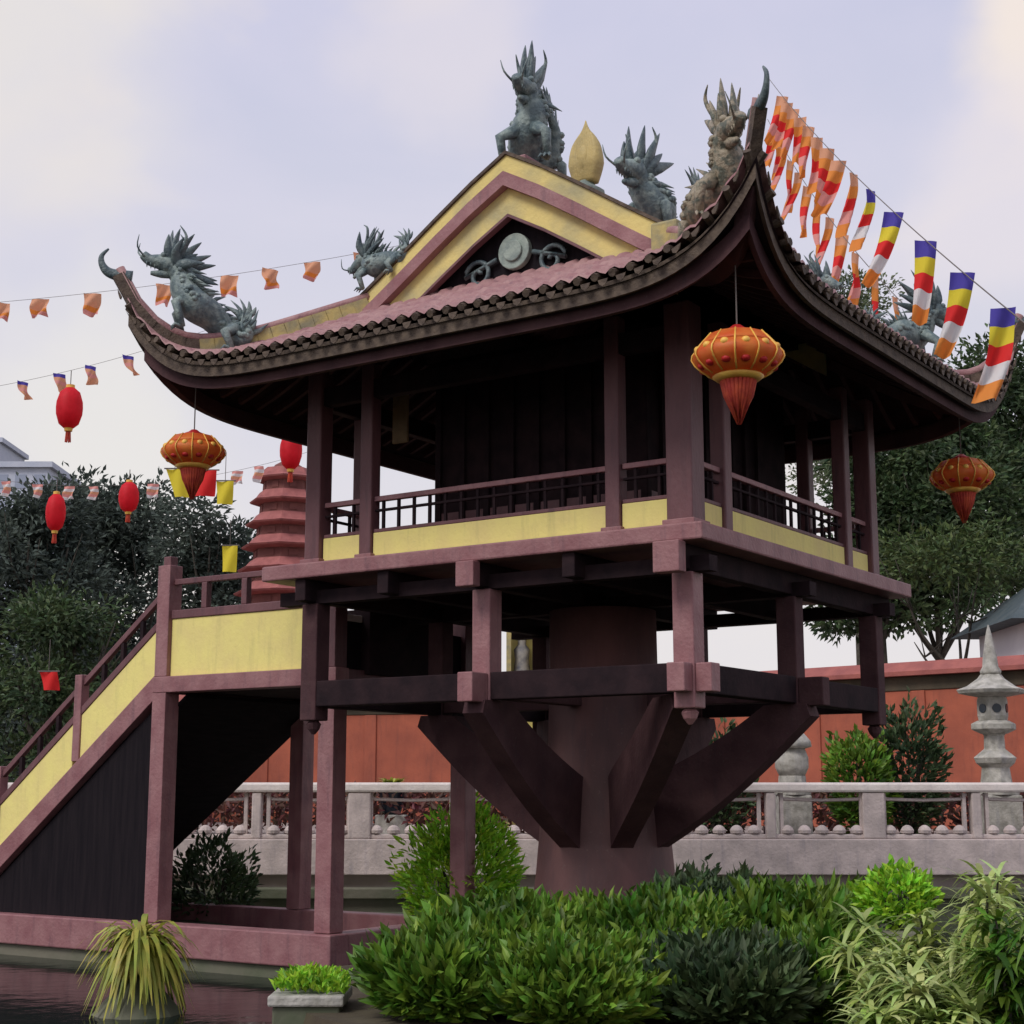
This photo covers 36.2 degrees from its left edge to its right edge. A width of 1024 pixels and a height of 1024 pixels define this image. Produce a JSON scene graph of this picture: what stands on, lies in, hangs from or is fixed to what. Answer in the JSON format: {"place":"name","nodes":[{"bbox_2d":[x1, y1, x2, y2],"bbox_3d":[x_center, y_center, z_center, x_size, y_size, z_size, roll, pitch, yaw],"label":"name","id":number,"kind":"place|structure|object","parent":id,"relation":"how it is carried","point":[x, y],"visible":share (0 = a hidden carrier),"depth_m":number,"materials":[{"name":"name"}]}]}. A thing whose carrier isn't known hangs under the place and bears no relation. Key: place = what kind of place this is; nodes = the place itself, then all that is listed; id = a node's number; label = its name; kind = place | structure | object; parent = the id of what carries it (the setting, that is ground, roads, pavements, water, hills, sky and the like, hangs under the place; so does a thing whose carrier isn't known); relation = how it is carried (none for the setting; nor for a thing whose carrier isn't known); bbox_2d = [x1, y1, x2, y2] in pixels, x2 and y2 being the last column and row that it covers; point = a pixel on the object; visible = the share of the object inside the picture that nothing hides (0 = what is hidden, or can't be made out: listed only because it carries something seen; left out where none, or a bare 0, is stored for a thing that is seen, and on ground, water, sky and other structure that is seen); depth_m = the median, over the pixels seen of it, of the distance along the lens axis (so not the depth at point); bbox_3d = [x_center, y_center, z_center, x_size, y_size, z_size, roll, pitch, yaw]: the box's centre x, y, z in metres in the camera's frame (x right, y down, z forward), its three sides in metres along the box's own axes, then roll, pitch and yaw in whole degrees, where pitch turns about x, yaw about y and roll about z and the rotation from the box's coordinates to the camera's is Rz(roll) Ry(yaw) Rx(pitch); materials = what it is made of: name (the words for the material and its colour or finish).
{"place":"outdoors","nodes":[
{"label":"outdoors","id":0,"kind":"place"},
{"bbox_2d":[38,639,59,689],"bbox_3d":[-7.073,2.335,23.962,0.338,0.776,0.080,0,-10,0],"label":"banner","id":1,"kind":"object","parent":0,"point":[50,679],"visible":1,"depth_m":23.92,"materials":[{"name":"red fabric"}]},
{"bbox_2d":[45,479,65,542],"bbox_3d":[-8.576,-0.022,29.460,0.377,1.230,0.377,0,-10,0],"label":"red lantern","id":2,"kind":"object","parent":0,"point":[55,513],"visible":1,"depth_m":29.33,"materials":[{"name":"fabric"}]},
{"bbox_2d":[118,472,138,521],"bbox_3d":[-7.463,-0.316,30.528,0.401,1.042,0.401,0,-10,0],"label":"red lantern","id":3,"kind":"object","parent":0,"point":[128,498],"visible":1,"depth_m":30.39,"materials":[{"name":"fabric"}]},
{"bbox_2d":[0,452,306,499],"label":"bunting","id":4,"kind":"object","parent":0,"point":[152,489],"visible":0.77,"depth_m":34.64,"materials":[{"name":"multicoloured"}]},
{"bbox_2d":[164,468,188,497],"bbox_3d":[-5.444,-0.716,25.521,0.434,0.965,0.080,0,-10,0],"label":"banner","id":5,"kind":"object","parent":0,"point":[177,483],"visible":0.78,"depth_m":25.47,"materials":[{"name":"yellow fabric"}]},
{"bbox_2d":[216,452,235,504],"bbox_3d":[-4.849,-0.571,26.511,0.359,0.896,0.080,0,-10,0],"label":"banner","id":6,"kind":"object","parent":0,"point":[225,492],"visible":0.94,"depth_m":26.47,"materials":[{"name":"yellow fabric"}]},
{"bbox_2d":[221,522,239,571],"bbox_3d":[-5.461,0.661,30.355,0.365,1.007,0.080,0,-10,0],"label":"banner","id":7,"kind":"object","parent":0,"point":[229,558],"visible":1,"depth_m":30.31,"materials":[{"name":"yellow fabric"}]},
{"bbox_2d":[280,440,301,482],"bbox_3d":[-4.183,-1.197,29.670,0.428,1.286,0.428,0,-10,0],"label":"red lantern","id":8,"kind":"object","parent":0,"point":[290,455],"visible":0.74,"depth_m":29.50,"materials":[{"name":"fabric"}]},
{"bbox_2d":[375,912,402,913],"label":"gravel bank","id":9,"kind":"structure","parent":0,"point":[391,912],"depth_m":26.90,"materials":[{"name":"stone"}]},
{"bbox_2d":[171,826,262,921],"bbox_3d":[-4.868,5.805,24.972,1.892,1.632,1.600,0,-10,0],"label":"garden shrub","id":10,"kind":"object","parent":9,"relation":"on","point":[234,882],"visible":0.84,"depth_m":24.79,"materials":[{"name":"green plant"}]},
{"bbox_2d":[0,556,474,977],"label":"staircase","id":11,"kind":"structure","parent":9,"relation":"on","point":[135,773],"depth_m":21.95,"materials":[{"name":"yellow paint"}]},
{"bbox_2d":[384,791,531,914],"bbox_3d":[-0.725,5.114,22.529,2.108,2.209,1.622,-3,-10,15],"label":"bright shrub","id":12,"kind":"object","parent":9,"relation":"on","point":[435,847],"visible":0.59,"depth_m":22.37,"materials":[{"name":"green plant"}]},
{"bbox_2d":[0,933,979,1023],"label":"water","id":13,"kind":"structure","parent":0,"point":[36,990],"depth_m":18.08,"materials":[{"name":"black liquid"}]},
{"bbox_2d":[91,973,182,1019],"bbox_3d":[-3.956,5.313,16.626,1.215,0.870,1.227,0,-10,0],"label":"round plant pot","id":14,"kind":"object","parent":13,"relation":"in","point":[171,1007],"visible":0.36,"depth_m":16.36,"materials":[{"name":"stone"}]},
{"bbox_2d":[74,914,202,1020],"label":"ornamental grass","id":15,"kind":"object","parent":14,"relation":"on","point":[144,954],"visible":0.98,"depth_m":16.39,"materials":[{"name":"green plant"}]},
{"bbox_2d":[171,920,230,925],"bbox_3d":[-4.780,6.842,24.784,2.300,0.820,2.300,0,-10,0],"label":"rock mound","id":16,"kind":"object","parent":13,"relation":"in","point":[194,921],"visible":0.07,"depth_m":24.28,"materials":[{"name":"stone"}]},
{"bbox_2d":[0,0,1023,671],"label":"sky","id":17,"kind":"structure","parent":0,"point":[272,132],"materials":[{"name":"white"}]},
{"bbox_2d":[172,899,1023,932],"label":"terrace","id":18,"kind":"structure","parent":0,"point":[375,905],"depth_m":27.22,"materials":[{"name":"stone"}]},
{"bbox_2d":[176,887,1023,898],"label":"terrace ledge","id":19,"kind":"object","parent":18,"relation":"on","point":[348,893],"depth_m":27.14,"materials":[{"name":"stone"}]},
{"bbox_2d":[173,822,1023,886],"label":"terrace","id":20,"kind":"structure","parent":0,"point":[383,880],"depth_m":27.64,"materials":[{"name":"grey stone"}]},
{"bbox_2d":[0,470,123,782],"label":"broadleaf tree","id":21,"kind":"object","parent":20,"relation":"on","point":[30,549],"visible":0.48,"depth_m":52.06,"materials":[{"name":"green plant"}]},
{"bbox_2d":[0,573,139,782],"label":"broadleaf tree","id":22,"kind":"object","parent":20,"relation":"on","point":[59,618],"visible":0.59,"depth_m":39.56,"materials":[{"name":"green plant"}]},
{"bbox_2d":[0,462,199,707],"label":"broadleaf tree","id":23,"kind":"object","parent":20,"relation":"on","point":[124,541],"visible":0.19,"depth_m":57.70,"materials":[{"name":"green plant"}]},
{"bbox_2d":[115,494,256,668],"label":"broadleaf tree","id":24,"kind":"object","parent":20,"relation":"on","point":[200,553],"visible":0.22,"depth_m":53.82,"materials":[{"name":"green plant"}]},
{"bbox_2d":[234,462,306,602],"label":"stupa tower","id":25,"kind":"structure","parent":20,"relation":"on","point":[277,522],"depth_m":45.80,"materials":[{"name":"stone"}]},
{"bbox_2d":[375,777,407,833],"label":"potted plant","id":26,"kind":"object","parent":20,"relation":"on","point":[397,820],"visible":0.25,"depth_m":30.15,"materials":[{"name":"yellow plant"}]},
{"bbox_2d":[8,783,1023,874],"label":"balustrade","id":27,"kind":"object","parent":20,"relation":"on","point":[872,840],"visible":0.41,"depth_m":27.59,"materials":[{"name":"stone"}]},
{"bbox_2d":[506,632,532,826],"bbox_3d":[0.243,5.038,37.985,0.760,5.102,0.560,0,-10,0],"label":"arched shrine","id":28,"kind":"object","parent":20,"relation":"on","point":[518,655],"visible":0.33,"depth_m":38.14,"materials":[{"name":"yellow paint"}]},
{"bbox_2d":[72,655,1023,829],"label":"boundary wall","id":29,"kind":"structure","parent":20,"relation":"on","point":[383,745],"depth_m":37.61,"materials":[{"name":"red paint"}]},
{"bbox_2d":[195,780,1023,833],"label":"ground cover","id":30,"kind":"object","parent":20,"relation":"on","point":[822,813],"visible":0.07,"depth_m":30.50,"materials":[{"name":"red plant"}]},
{"bbox_2d":[702,717,758,833],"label":"garden shrub","id":31,"kind":"object","parent":20,"relation":"on","point":[720,815],"visible":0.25,"depth_m":29.73,"materials":[{"name":"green plant"}]},
{"bbox_2d":[774,733,812,833],"bbox_3d":[5.147,4.934,28.781,0.760,2.080,0.760,0,-10,0],"label":"stone lantern","id":32,"kind":"object","parent":20,"relation":"on","point":[792,764],"visible":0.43,"depth_m":28.54,"materials":[{"name":"grey stone"}]},
{"bbox_2d":[785,265,904,664],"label":"broadleaf tree","id":33,"kind":"object","parent":20,"relation":"on","point":[866,297],"visible":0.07,"depth_m":79.81,"materials":[{"name":"green plant"}]},
{"bbox_2d":[819,723,903,833],"bbox_3d":[6.530,5.044,29.166,1.649,2.251,1.370,0,-10,0],"label":"garden shrub","id":34,"kind":"object","parent":20,"relation":"on","point":[876,767],"visible":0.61,"depth_m":29.00,"materials":[{"name":"green plant"}]},
{"bbox_2d":[803,448,953,662],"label":"broadleaf tree","id":35,"kind":"object","parent":20,"relation":"on","point":[839,628],"visible":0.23,"depth_m":48.99,"materials":[{"name":"green plant"}]},
{"bbox_2d":[864,686,953,833],"bbox_3d":[7.450,4.747,29.530,1.728,2.943,1.416,0,-10,0],"label":"garden shrub","id":36,"kind":"object","parent":20,"relation":"on","point":[929,752],"visible":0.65,"depth_m":29.32,"materials":[{"name":"green plant"}]},
{"bbox_2d":[829,407,1023,659],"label":"broadleaf tree","id":37,"kind":"object","parent":20,"relation":"on","point":[929,457],"visible":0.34,"depth_m":49.10,"materials":[{"name":"green plant"}]},
{"bbox_2d":[878,506,1023,660],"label":"broadleaf tree","id":38,"kind":"object","parent":20,"relation":"on","point":[924,556],"visible":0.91,"depth_m":41.54,"materials":[{"name":"green plant"}]},
{"bbox_2d":[938,323,1023,607],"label":"broadleaf tree","id":39,"kind":"object","parent":20,"relation":"on","point":[1012,401],"visible":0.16,"depth_m":54.44,"materials":[{"name":"green plant"}]},
{"bbox_2d":[950,588,1023,656],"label":"pavilion","id":40,"kind":"structure","parent":20,"relation":"on","point":[1004,621],"depth_m":39.73,"materials":[{"name":"stone"}]},
{"bbox_2d":[957,625,1023,833],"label":"stone lantern","id":41,"kind":"object","parent":20,"relation":"on","point":[991,687],"visible":0.77,"depth_m":28.88,"materials":[{"name":"grey stone"}]},
{"bbox_2d":[303,954,1021,1023],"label":"ground","id":42,"kind":"structure","parent":0,"point":[354,1010],"depth_m":14.01,"materials":[{"name":"soil"}]},
{"bbox_2d":[267,961,352,1023],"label":"stone planter","id":43,"kind":"object","parent":42,"relation":"on","point":[298,994],"visible":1,"depth_m":14.47,"materials":[{"name":"grey stone"}]},
{"bbox_2d":[344,911,515,1022],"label":"garden shrub","id":44,"kind":"object","parent":42,"relation":"on","point":[424,968],"visible":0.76,"depth_m":13.68,"materials":[{"name":"green plant"}]},
{"bbox_2d":[401,879,613,943],"bbox_3d":[-0.064,4.177,14.859,2.488,1.364,1.967,0,-10,0],"label":"garden shrub","id":45,"kind":"object","parent":42,"relation":"on","point":[527,910],"visible":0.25,"depth_m":14.71,"materials":[{"name":"green plant"}]},
{"bbox_2d":[98,41,1023,900],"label":"pagoda","id":46,"kind":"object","parent":42,"relation":"on","point":[508,341],"visible":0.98,"depth_m":18.29,"materials":[{"name":"paint"}]},
{"bbox_2d":[0,331,202,399],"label":"bunting","id":47,"kind":"object","parent":46,"relation":"attached to","point":[60,379],"visible":0.75,"depth_m":30.98,"materials":[{"name":"multicoloured"}]},
{"bbox_2d":[56,371,82,442],"bbox_3d":[-7.837,-1.873,27.759,0.475,1.302,0.475,0,-10,0],"label":"red lantern","id":48,"kind":"object","parent":47,"relation":"hanging from","point":[69,407],"visible":1,"depth_m":27.60,"materials":[{"name":"fabric"}]},
{"bbox_2d":[160,388,226,499],"bbox_3d":[-3.824,-0.936,18.856,0.786,1.598,0.786,2,-10,-9],"label":"palace lantern","id":49,"kind":"object","parent":46,"relation":"hanging from","point":[193,455],"visible":1,"depth_m":18.62,"materials":[{"name":"orange fabric"}]},
{"bbox_2d":[0,245,398,321],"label":"bunting","id":50,"kind":"object","parent":46,"relation":"attached to","point":[92,301],"visible":0.84,"depth_m":28.13,"materials":[{"name":"orange fabric"}]},
{"bbox_2d":[195,469,218,496],"bbox_3d":[-4.788,-0.693,24.501,0.429,0.906,0.080,0,-10,0],"label":"banner","id":51,"kind":"object","parent":46,"relation":"hanging from","point":[207,487],"visible":0.59,"depth_m":24.44,"materials":[{"name":"red fabric"}]},
{"bbox_2d":[691,265,784,424],"bbox_3d":[2.117,-1.653,14.738,0.884,1.704,0.884,3,-11,-18],"label":"palace lantern","id":52,"kind":"object","parent":46,"relation":"hanging from","point":[737,362],"visible":1,"depth_m":14.48,"materials":[{"name":"orange fabric"}]},
{"bbox_2d":[765,119,902,318],"bbox_3d":[5.504,-5.572,28.972,0.596,9.398,12.933,0,-10,2],"label":"bunting","id":53,"kind":"object","parent":46,"relation":"attached to","point":[841,243],"visible":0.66,"depth_m":28.95,"materials":[{"name":"orange"}]},
{"bbox_2d":[764,80,1023,403],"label":"bunting","id":54,"kind":"object","parent":46,"relation":"attached to","point":[827,170],"visible":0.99,"depth_m":19.48,"materials":[{"name":"multicoloured fabric"}]},
{"bbox_2d":[929,418,994,522],"bbox_3d":[5.944,-0.674,20.739,0.851,1.668,0.851,8,-13,-37],"label":"palace lantern","id":55,"kind":"object","parent":46,"relation":"hanging from","point":[961,480],"visible":1,"depth_m":20.49,"materials":[{"name":"orange fabric"}]},
{"bbox_2d":[471,919,685,1023],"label":"garden shrub","id":56,"kind":"object","parent":42,"relation":"on","point":[550,975],"visible":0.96,"depth_m":13.23,"materials":[{"name":"green plant"}]},
{"bbox_2d":[567,877,755,941],"bbox_3d":[1.355,4.179,15.016,2.418,1.339,2.029,0,-10,0],"label":"garden shrub","id":57,"kind":"object","parent":42,"relation":"on","point":[658,908],"visible":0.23,"depth_m":14.77,"materials":[{"name":"green plant"}]},
{"bbox_2d":[631,853,770,900],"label":"garden shrub","id":58,"kind":"object","parent":42,"relation":"on","point":[688,874],"visible":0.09,"depth_m":16.54,"materials":[{"name":"green plant"}]},
{"bbox_2d":[641,920,854,1023],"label":"garden shrub","id":59,"kind":"object","parent":42,"relation":"on","point":[736,976],"visible":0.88,"depth_m":13.30,"materials":[{"name":"green plant"}]},
{"bbox_2d":[673,867,879,935],"bbox_3d":[2.710,4.252,15.702,2.474,1.340,2.052,0,-10,0],"label":"garden shrub","id":60,"kind":"object","parent":42,"relation":"on","point":[778,904],"visible":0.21,"depth_m":15.33,"materials":[{"name":"green plant"}]},
{"bbox_2d":[743,914,916,1023],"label":"garden shrub","id":61,"kind":"object","parent":42,"relation":"on","point":[814,933],"visible":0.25,"depth_m":13.72,"materials":[{"name":"green plant"}]},
{"bbox_2d":[824,997,920,1023],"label":"variegated plant","id":62,"kind":"object","parent":42,"relation":"on","point":[875,1015],"visible":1,"depth_m":10.71,"materials":[{"name":"green plant"}]},
{"bbox_2d":[808,925,981,1023],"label":"variegated plant","id":63,"kind":"object","parent":42,"relation":"on","point":[852,959],"visible":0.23,"depth_m":12.12,"materials":[{"name":"green plant"}]},
{"bbox_2d":[878,926,934,942],"bbox_3d":[3.525,4.200,14.285,0.680,0.780,0.670,0,-10,0],"label":"planter pot","id":64,"kind":"object","parent":42,"relation":"on","point":[910,934],"visible":0.06,"depth_m":14.07,"materials":[{"name":"stone"}]},
{"bbox_2d":[848,853,944,929],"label":"garden shrub","id":65,"kind":"object","parent":64,"relation":"in","point":[918,888],"visible":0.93,"depth_m":14.23,"materials":[{"name":"green plant"}]},
{"bbox_2d":[828,859,1021,1012],"bbox_3d":[3.430,3.621,12.977,1.707,1.477,1.077,-10,-14,44],"label":"variegated plant","id":66,"kind":"object","parent":42,"relation":"on","point":[927,937],"visible":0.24,"depth_m":13.00,"materials":[{"name":"green plant"}]},
{"bbox_2d":[856,952,1013,1023],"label":"variegated plant","id":67,"kind":"object","parent":42,"relation":"on","point":[935,1007],"visible":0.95,"depth_m":10.99,"materials":[{"name":"green plant"}]},
{"bbox_2d":[851,859,1023,1023],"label":"variegated plant","id":68,"kind":"object","parent":42,"relation":"on","point":[990,898],"visible":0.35,"depth_m":11.79,"materials":[{"name":"green plant"}]},
{"bbox_2d":[948,907,1023,1023],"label":"variegated plant","id":69,"kind":"object","parent":42,"relation":"on","point":[1004,980],"visible":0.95,"depth_m":10.98,"materials":[{"name":"green plant"}]},
{"label":"ground","id":70,"kind":"structure","parent":0,"visible":0},
{"bbox_2d":[0,437,28,460],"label":"apartment block","id":71,"kind":"structure","parent":70,"relation":"on","point":[9,451],"depth_m":239.72,"materials":[{"name":"white paint"}]},
{"bbox_2d":[0,461,80,708],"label":"apartment block","id":72,"kind":"structure","parent":70,"relation":"on","point":[37,470],"depth_m":193.73,"materials":[{"name":"white"}]},
{"bbox_2d":[0,474,7,487],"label":"window","id":73,"kind":"structure","parent":72,"relation":"in","point":[4,477],"depth_m":193.65,"materials":[{"name":"grey glass"}]},
{"bbox_2d":[15,474,26,487],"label":"window","id":74,"kind":"structure","parent":72,"relation":"in","point":[22,476],"depth_m":193.61,"materials":[{"name":"grey glass"}]},
{"bbox_2d":[33,474,44,483],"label":"window","id":75,"kind":"structure","parent":72,"relation":"in","point":[37,476],"depth_m":193.70,"materials":[{"name":"grey"}]}
]}

